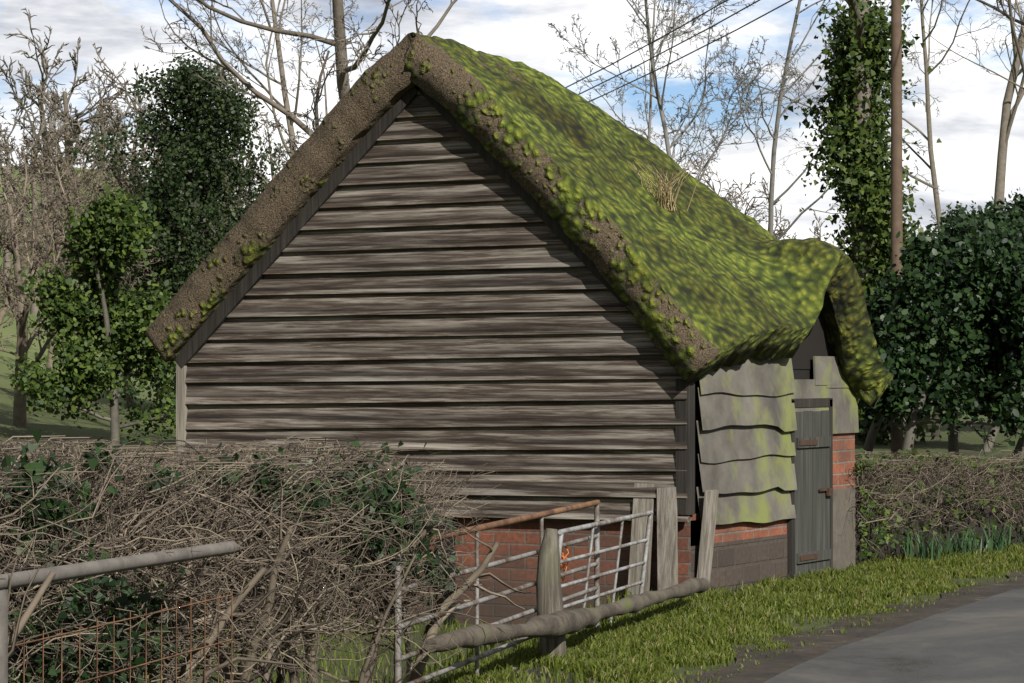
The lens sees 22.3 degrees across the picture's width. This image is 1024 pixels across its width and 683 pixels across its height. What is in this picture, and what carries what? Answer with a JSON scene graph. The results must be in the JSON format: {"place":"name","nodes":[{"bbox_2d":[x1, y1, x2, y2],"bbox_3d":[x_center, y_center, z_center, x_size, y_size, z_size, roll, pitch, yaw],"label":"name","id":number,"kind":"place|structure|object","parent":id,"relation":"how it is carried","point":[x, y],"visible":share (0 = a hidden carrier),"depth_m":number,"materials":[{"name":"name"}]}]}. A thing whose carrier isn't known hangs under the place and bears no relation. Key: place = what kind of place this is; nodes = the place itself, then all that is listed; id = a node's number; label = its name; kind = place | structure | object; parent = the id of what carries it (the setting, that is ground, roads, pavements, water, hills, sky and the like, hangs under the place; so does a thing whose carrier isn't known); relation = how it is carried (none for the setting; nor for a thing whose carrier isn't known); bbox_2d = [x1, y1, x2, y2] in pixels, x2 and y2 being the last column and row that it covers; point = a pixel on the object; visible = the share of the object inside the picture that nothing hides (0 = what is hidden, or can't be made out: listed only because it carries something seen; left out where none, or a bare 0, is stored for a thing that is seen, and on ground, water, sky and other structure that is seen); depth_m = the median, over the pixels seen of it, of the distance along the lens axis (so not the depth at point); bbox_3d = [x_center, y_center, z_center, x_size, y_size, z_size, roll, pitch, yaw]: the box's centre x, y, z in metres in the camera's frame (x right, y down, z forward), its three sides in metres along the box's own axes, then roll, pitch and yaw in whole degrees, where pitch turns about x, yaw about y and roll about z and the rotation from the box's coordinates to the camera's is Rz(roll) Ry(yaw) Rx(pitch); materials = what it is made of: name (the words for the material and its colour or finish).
{"place":"outdoors","nodes":[
{"label":"outdoors","id":0,"kind":"place"},
{"bbox_2d":[0,165,1023,682],"bbox_3d":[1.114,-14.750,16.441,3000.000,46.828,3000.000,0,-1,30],"label":"ground","id":1,"kind":"structure","parent":0,"point":[56,425],"depth_m":48.08,"materials":[{"name":"green plant"}]},
{"bbox_2d":[0,106,9,132],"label":"distant tree","id":2,"kind":"object","parent":1,"relation":"on","point":[5,131],"visible":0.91,"depth_m":256.03,"materials":[{"name":"plant"}]},
{"bbox_2d":[0,69,11,144],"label":"distant tree","id":3,"kind":"object","parent":1,"relation":"on","point":[6,129],"visible":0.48,"depth_m":305.27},
{"bbox_2d":[0,279,21,327],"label":"bare scrub","id":4,"kind":"object","parent":1,"relation":"on","point":[10,316],"visible":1,"depth_m":42.91,"materials":[{"name":"brown plant"}]},
{"bbox_2d":[0,88,37,280],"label":"distant tree","id":5,"kind":"object","parent":1,"relation":"on","point":[6,264],"visible":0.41,"depth_m":203.91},
{"bbox_2d":[0,88,67,316],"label":"distant tree","id":6,"kind":"object","parent":1,"relation":"on","point":[34,307],"visible":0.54,"depth_m":169.26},
{"bbox_2d":[2,79,80,238],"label":"distant tree","id":7,"kind":"object","parent":1,"relation":"on","point":[32,136],"visible":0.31,"depth_m":274.47,"materials":[{"name":"brown plant"}]},
{"bbox_2d":[0,129,85,427],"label":"bare tree","id":8,"kind":"object","parent":1,"relation":"on","point":[17,305],"visible":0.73,"depth_m":47.82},
{"bbox_2d":[37,181,65,281],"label":"distant tree","id":9,"kind":"object","parent":1,"relation":"on","point":[46,211],"visible":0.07,"depth_m":211.94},
{"bbox_2d":[27,87,87,159],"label":"distant tree","id":10,"kind":"object","parent":1,"relation":"on","point":[55,116],"visible":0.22,"depth_m":396.91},
{"bbox_2d":[0,118,125,325],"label":"bare scrub","id":11,"kind":"object","parent":1,"relation":"on","point":[2,313],"visible":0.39,"depth_m":90.14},
{"bbox_2d":[1,106,127,373],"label":"bare scrub","id":12,"kind":"object","parent":1,"relation":"on","point":[49,355],"visible":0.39,"depth_m":74.51,"materials":[{"name":"plant"}]},
{"bbox_2d":[0,37,138,285],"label":"distant tree","id":13,"kind":"object","parent":1,"relation":"on","point":[68,122],"visible":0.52,"depth_m":178.35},
{"bbox_2d":[0,7,147,269],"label":"distant tree","id":14,"kind":"object","parent":1,"relation":"on","point":[45,66],"visible":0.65,"depth_m":184.80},
{"bbox_2d":[13,127,163,411],"bbox_3d":[-9.179,-1.409,54.878,3.465,6.177,2.930,0,-1,30],"label":"bare scrub","id":15,"kind":"object","parent":1,"relation":"on","point":[66,186],"visible":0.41,"depth_m":54.59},
{"bbox_2d":[4,181,176,445],"bbox_3d":[-6.896,-0.352,45.105,3.339,4.805,4.684,0,-1,30],"label":"tree","id":16,"kind":"object","parent":1,"relation":"on","point":[128,312],"depth_m":44.75,"materials":[{"name":"green plant"}]},
{"bbox_2d":[72,86,117,154],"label":"distant tree","id":17,"kind":"object","parent":1,"relation":"on","point":[97,113],"visible":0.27,"depth_m":494.21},
{"bbox_2d":[42,149,151,262],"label":"distant tree","id":18,"kind":"object","parent":1,"relation":"on","point":[91,192],"visible":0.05,"depth_m":174.15,"materials":[{"name":"plant"}]},
{"bbox_2d":[81,61,139,174],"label":"distant tree","id":19,"kind":"object","parent":1,"relation":"on","point":[99,94],"visible":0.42,"depth_m":403.69,"materials":[{"name":"plant"}]},
{"bbox_2d":[0,541,237,682],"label":"metal rail","id":20,"kind":"object","parent":1,"relation":"on","point":[86,569],"visible":1,"depth_m":7.07,"materials":[{"name":"grey metal"}]},
{"bbox_2d":[8,588,231,682],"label":"wire mesh fence","id":21,"kind":"object","parent":20,"relation":"attached to","point":[113,623],"visible":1,"depth_m":7.37,"materials":[{"name":"metal"}]},
{"bbox_2d":[85,120,158,407],"bbox_3d":[-8.745,-1.812,61.676,2.668,7.014,3.471,1,-1,-38],"label":"bare tree","id":22,"kind":"object","parent":1,"relation":"on","point":[120,181],"visible":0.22,"depth_m":62.00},
{"bbox_2d":[99,102,144,152],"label":"distant tree","id":23,"kind":"object","parent":1,"relation":"on","point":[122,123],"visible":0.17,"depth_m":447.45,"materials":[{"name":"plant"}]},
{"bbox_2d":[80,86,177,199],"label":"distant tree","id":24,"kind":"object","parent":1,"relation":"on","point":[135,132],"visible":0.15,"depth_m":288.34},
{"bbox_2d":[76,43,188,282],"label":"distant tree","id":25,"kind":"object","parent":1,"relation":"on","point":[103,71],"visible":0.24,"depth_m":164.87,"materials":[{"name":"plant"}]},
{"bbox_2d":[64,98,205,286],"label":"bare scrub","id":26,"kind":"object","parent":1,"relation":"on","point":[131,159],"visible":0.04,"depth_m":87.62,"materials":[{"name":"plant"}]},
{"bbox_2d":[57,43,292,406],"bbox_3d":[-7.327,-2.515,59.891,6.635,8.517,6.614,0,-1,30],"label":"holly tree","id":27,"kind":"object","parent":1,"relation":"on","point":[178,90],"depth_m":59.22,"materials":[{"name":"green plant"}]},
{"bbox_2d":[143,125,250,291],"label":"distant tree","id":28,"kind":"object","parent":1,"relation":"on","point":[221,196],"visible":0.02,"depth_m":168.63,"materials":[{"name":"plant"}]},
{"bbox_2d":[214,92,268,222],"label":"distant tree","id":29,"kind":"object","parent":1,"relation":"on","point":[249,156],"visible":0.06,"depth_m":173.60,"materials":[{"name":"plant"}]},
{"bbox_2d":[136,0,368,188],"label":"bare tree","id":30,"kind":"object","parent":1,"relation":"on","point":[284,90],"visible":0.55,"depth_m":78.25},
{"bbox_2d":[237,146,269,213],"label":"distant tree","id":31,"kind":"object","parent":1,"relation":"on","point":[261,160],"visible":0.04,"depth_m":197.62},
{"bbox_2d":[0,429,530,682],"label":"hedge","id":32,"kind":"object","parent":1,"relation":"on","point":[272,537],"depth_m":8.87,"materials":[{"name":"brown plant"}]},
{"bbox_2d":[252,106,306,184],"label":"distant tree","id":33,"kind":"object","parent":1,"relation":"on","point":[280,151],"visible":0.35,"depth_m":450.97,"materials":[{"name":"plant"}]},
{"bbox_2d":[141,0,456,167],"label":"bare tree","id":34,"kind":"object","parent":1,"relation":"on","point":[339,42],"visible":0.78,"depth_m":42.22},
{"bbox_2d":[439,517,454,624],"bbox_3d":[-0.420,1.540,17.094,0.100,0.940,0.060,0,-1,30],"label":"fence post","id":35,"kind":"object","parent":1,"relation":"on","point":[451,616],"visible":0.13,"depth_m":17.06,"materials":[{"name":"wood"}]},
{"bbox_2d":[394,503,599,682],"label":"metal gate","id":36,"kind":"structure","parent":1,"relation":"on","point":[476,658],"depth_m":11.68,"materials":[{"name":"silver metal"}]},
{"bbox_2d":[393,500,600,548],"bbox_3d":[-0.001,0.848,12.288,0.032,0.028,3.713,0,-1,15],"label":"rusty rail","id":37,"kind":"object","parent":36,"relation":"on","point":[513,520],"visible":0.81,"depth_m":12.40,"materials":[{"name":"metal"}]},
{"bbox_2d":[560,541,568,581],"bbox_3d":[0.262,1.144,13.426,0.073,0.226,0.117,0,-1,-1],"label":"twine tie","id":38,"kind":"object","parent":36,"relation":"attached to","point":[564,557],"visible":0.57,"depth_m":13.43,"materials":[{"name":"orange fabric"}]},
{"bbox_2d":[311,513,700,624],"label":"brick wall","id":39,"kind":"structure","parent":1,"relation":"on","point":[517,539],"depth_m":16.80,"materials":[{"name":"red brick"}]},
{"bbox_2d":[184,92,689,521],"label":"barn weatherboards","id":40,"kind":"object","parent":39,"relation":"on","point":[432,280],"visible":0.73,"depth_m":17.06,"materials":[{"name":"brown wood"}]},
{"bbox_2d":[176,362,187,458],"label":"barn corner trim","id":41,"kind":"structure","parent":40,"relation":"attached to","point":[181,407],"depth_m":18.12,"materials":[{"name":"grey wood"}]},
{"bbox_2d":[175,85,694,514],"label":"barn trim boards","id":42,"kind":"object","parent":40,"relation":"attached to","point":[235,297],"visible":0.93,"depth_m":17.21,"materials":[{"name":"brown wood"}]},
{"bbox_2d":[145,32,893,406],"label":"thatched roof","id":43,"kind":"structure","parent":40,"relation":"on","point":[707,282],"depth_m":17.24,"materials":[{"name":"green plant"}]},
{"bbox_2d":[628,158,711,210],"bbox_3d":[1.020,-1.050,17.441,0.415,0.360,0.498,1,-1,-37],"label":"dry grass tuft","id":44,"kind":"object","parent":43,"relation":"on","point":[666,197],"visible":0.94,"depth_m":17.39,"materials":[{"name":"beige plant"}]},
{"bbox_2d":[536,528,565,658],"bbox_3d":[0.192,1.310,12.673,0.145,0.798,0.144,0,-1,30],"label":"wooden gate post","id":45,"kind":"object","parent":1,"relation":"on","point":[549,599],"visible":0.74,"depth_m":12.62,"materials":[{"name":"wood"}]},
{"bbox_2d":[223,0,902,455],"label":"utility poles","id":46,"kind":"object","parent":1,"relation":"on","point":[895,140],"visible":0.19,"depth_m":41.97,"materials":[{"name":"brown wood"}]},
{"bbox_2d":[231,0,792,183],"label":"power lines","id":47,"kind":"object","parent":46,"relation":"on","point":[668,49],"visible":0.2,"depth_m":53.28,"materials":[{"name":"grey metal"}]},
{"bbox_2d":[424,578,709,652],"bbox_3d":[0.422,1.359,13.145,0.133,0.220,5.084,0,-1,17],"label":"wooden log rail","id":48,"kind":"object","parent":1,"relation":"on","point":[556,624],"visible":0.98,"depth_m":12.34,"materials":[{"name":"brown wood"}]},
{"bbox_2d":[558,513,652,630],"bbox_3d":[0.485,1.324,14.103,0.108,0.698,1.937,0,-1,17],"label":"sheep hurdle","id":49,"kind":"object","parent":1,"relation":"on","point":[614,590],"visible":0.44,"depth_m":14.31,"materials":[{"name":"silver metal"}]},
{"bbox_2d":[558,510,653,533],"bbox_3d":[0.525,0.977,14.095,0.028,0.024,1.951,0,-1,17],"label":"gate top rail","id":50,"kind":"object","parent":49,"relation":"on","point":[601,523],"visible":0.94,"depth_m":13.97,"materials":[{"name":"silver metal"}]},
{"bbox_2d":[558,0,741,176],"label":"pale thin tree","id":51,"kind":"object","parent":1,"relation":"on","point":[650,112],"visible":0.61,"depth_m":84.30,"materials":[{"name":"grey plant"}]},
{"bbox_2d":[628,483,718,595],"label":"leaning planks","id":52,"kind":"object","parent":1,"relation":"on","point":[667,550],"visible":0.57,"depth_m":16.24,"materials":[{"name":"grey wood"}]},
{"bbox_2d":[547,0,810,180],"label":"pale thin tree","id":53,"kind":"object","parent":1,"relation":"on","point":[663,121],"visible":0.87,"depth_m":59.10,"materials":[{"name":"grey plant"}]},
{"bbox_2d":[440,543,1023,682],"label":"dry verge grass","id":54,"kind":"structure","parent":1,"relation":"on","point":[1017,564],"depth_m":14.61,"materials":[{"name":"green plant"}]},
{"bbox_2d":[687,156,789,238],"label":"distant tree","id":55,"kind":"object","parent":1,"relation":"on","point":[751,206],"visible":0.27,"depth_m":225.53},
{"bbox_2d":[690,534,786,591],"bbox_3d":[0.089,1.417,18.355,3.902,0.620,2.650,0,-1,30],"label":"block plinth","id":56,"kind":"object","parent":1,"relation":"on","point":[753,560],"visible":0.2,"depth_m":16.93,"materials":[{"name":"grey concrete"}]},
{"bbox_2d":[690,433,854,545],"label":"brick wall","id":57,"kind":"structure","parent":56,"relation":"on","point":[843,452],"depth_m":17.43,"materials":[{"name":"red brick"}]},
{"bbox_2d":[787,398,832,579],"bbox_3d":[2.028,1.055,17.820,0.070,1.330,0.705,0,-1,30],"label":"door frame","id":58,"kind":"object","parent":57,"relation":"attached to","point":[816,402],"visible":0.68,"depth_m":17.68,"materials":[{"name":"grey wood"}]},
{"bbox_2d":[795,410,830,578],"bbox_3d":[2.057,1.110,17.812,0.042,1.270,0.594,0,-1,30],"label":"barn door","id":59,"kind":"structure","parent":58,"relation":"attached to","point":[812,505],"depth_m":17.81,"materials":[{"name":"grey wood"}]},
{"bbox_2d":[799,440,832,560],"bbox_3d":[2.083,1.079,17.806,0.020,0.815,0.545,0,-1,30],"label":"door hardware","id":60,"kind":"object","parent":59,"relation":"attached to","point":[829,493],"visible":1,"depth_m":17.74,"materials":[{"name":"brown metal"}]},
{"bbox_2d":[833,487,855,570],"bbox_3d":[2.229,1.382,18.361,0.215,0.690,0.500,0,-1,30],"label":"barn pier render","id":61,"kind":"object","parent":57,"relation":"attached to","point":[844,543],"visible":0.27,"depth_m":18.34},
{"bbox_2d":[720,180,773,236],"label":"distant tree","id":62,"kind":"object","parent":1,"relation":"on","point":[739,209],"visible":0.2,"depth_m":413.98,"materials":[{"name":"grey plant"}]},
{"bbox_2d":[695,311,833,512],"bbox_3d":[0.088,-0.008,18.374,3.900,3.469,2.650,0,-1,30],"label":"dark barn interior","id":63,"kind":"object","parent":1,"relation":"on","point":[815,342],"visible":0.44,"depth_m":17.86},
{"bbox_2d":[754,176,790,238],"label":"distant tree","id":64,"kind":"object","parent":1,"relation":"on","point":[776,235],"visible":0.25,"depth_m":231.43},
{"bbox_2d":[809,210,846,247],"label":"distant tree","id":65,"kind":"object","parent":1,"relation":"on","point":[816,229],"visible":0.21,"depth_m":273.35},
{"bbox_2d":[721,0,960,239],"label":"pale thin tree","id":66,"kind":"object","parent":1,"relation":"on","point":[772,201],"visible":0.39,"depth_m":63.47,"materials":[{"name":"grey plant"}]},
{"bbox_2d":[671,570,1023,682],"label":"road edge dirt","id":67,"kind":"structure","parent":1,"relation":"on","point":[765,669],"depth_m":13.80,"materials":[{"name":"brown soil"}]},
{"bbox_2d":[783,0,942,445],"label":"ivy tree","id":68,"kind":"object","parent":1,"relation":"on","point":[875,184],"depth_m":47.69,"materials":[{"name":"green plant"}]},
{"bbox_2d":[704,0,1023,240],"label":"bare tree","id":69,"kind":"object","parent":1,"relation":"on","point":[931,166],"visible":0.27,"depth_m":119.21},
{"bbox_2d":[908,202,954,235],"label":"distant tree","id":70,"kind":"object","parent":1,"relation":"on","point":[932,217],"visible":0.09,"depth_m":382.41,"materials":[{"name":"grey plant"}]},
{"bbox_2d":[845,449,1023,562],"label":"hedge","id":71,"kind":"object","parent":1,"relation":"on","point":[964,473],"depth_m":19.94,"materials":[{"name":"brown plant"}]},
{"bbox_2d":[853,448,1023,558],"bbox_3d":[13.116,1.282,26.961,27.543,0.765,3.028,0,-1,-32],"label":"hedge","id":72,"kind":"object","parent":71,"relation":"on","point":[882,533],"visible":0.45,"depth_m":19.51,"materials":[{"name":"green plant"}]},
{"bbox_2d":[858,187,1023,471],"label":"laurel","id":73,"kind":"object","parent":1,"relation":"on","point":[968,270],"depth_m":34.29,"materials":[{"name":"green plant"}]},
{"bbox_2d":[894,518,1023,559],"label":"daffodil leaves","id":74,"kind":"object","parent":1,"relation":"on","point":[997,543],"visible":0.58,"depth_m":19.74,"materials":[{"name":"green plant"}]},
{"bbox_2d":[911,0,1023,88],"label":"bare tree","id":75,"kind":"object","parent":1,"relation":"on","point":[1013,20],"visible":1,"depth_m":70.70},
{"bbox_2d":[971,0,1023,207],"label":"bare tree","id":76,"kind":"object","parent":1,"relation":"on","point":[1008,116],"visible":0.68,"depth_m":79.94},
{"bbox_2d":[0,0,1023,253],"label":"sky","id":77,"kind":"structure","parent":0,"point":[967,126],"materials":[{"name":"white"}]},
{"bbox_2d":[33,541,1023,682],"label":"verge grass","id":78,"kind":"structure","parent":0,"point":[696,631],"depth_m":14.52,"materials":[{"name":"green plant"}]},
{"bbox_2d":[696,356,858,526],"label":"barn side sheets","id":79,"kind":"object","parent":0,"point":[746,424],"visible":0.91,"depth_m":17.02,"materials":[{"name":"grey wood"}]},
{"bbox_2d":[764,587,1023,682],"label":"road","id":80,"kind":"structure","parent":0,"point":[981,641],"depth_m":12.88,"materials":[{"name":"grey asphalt"}]}
]}

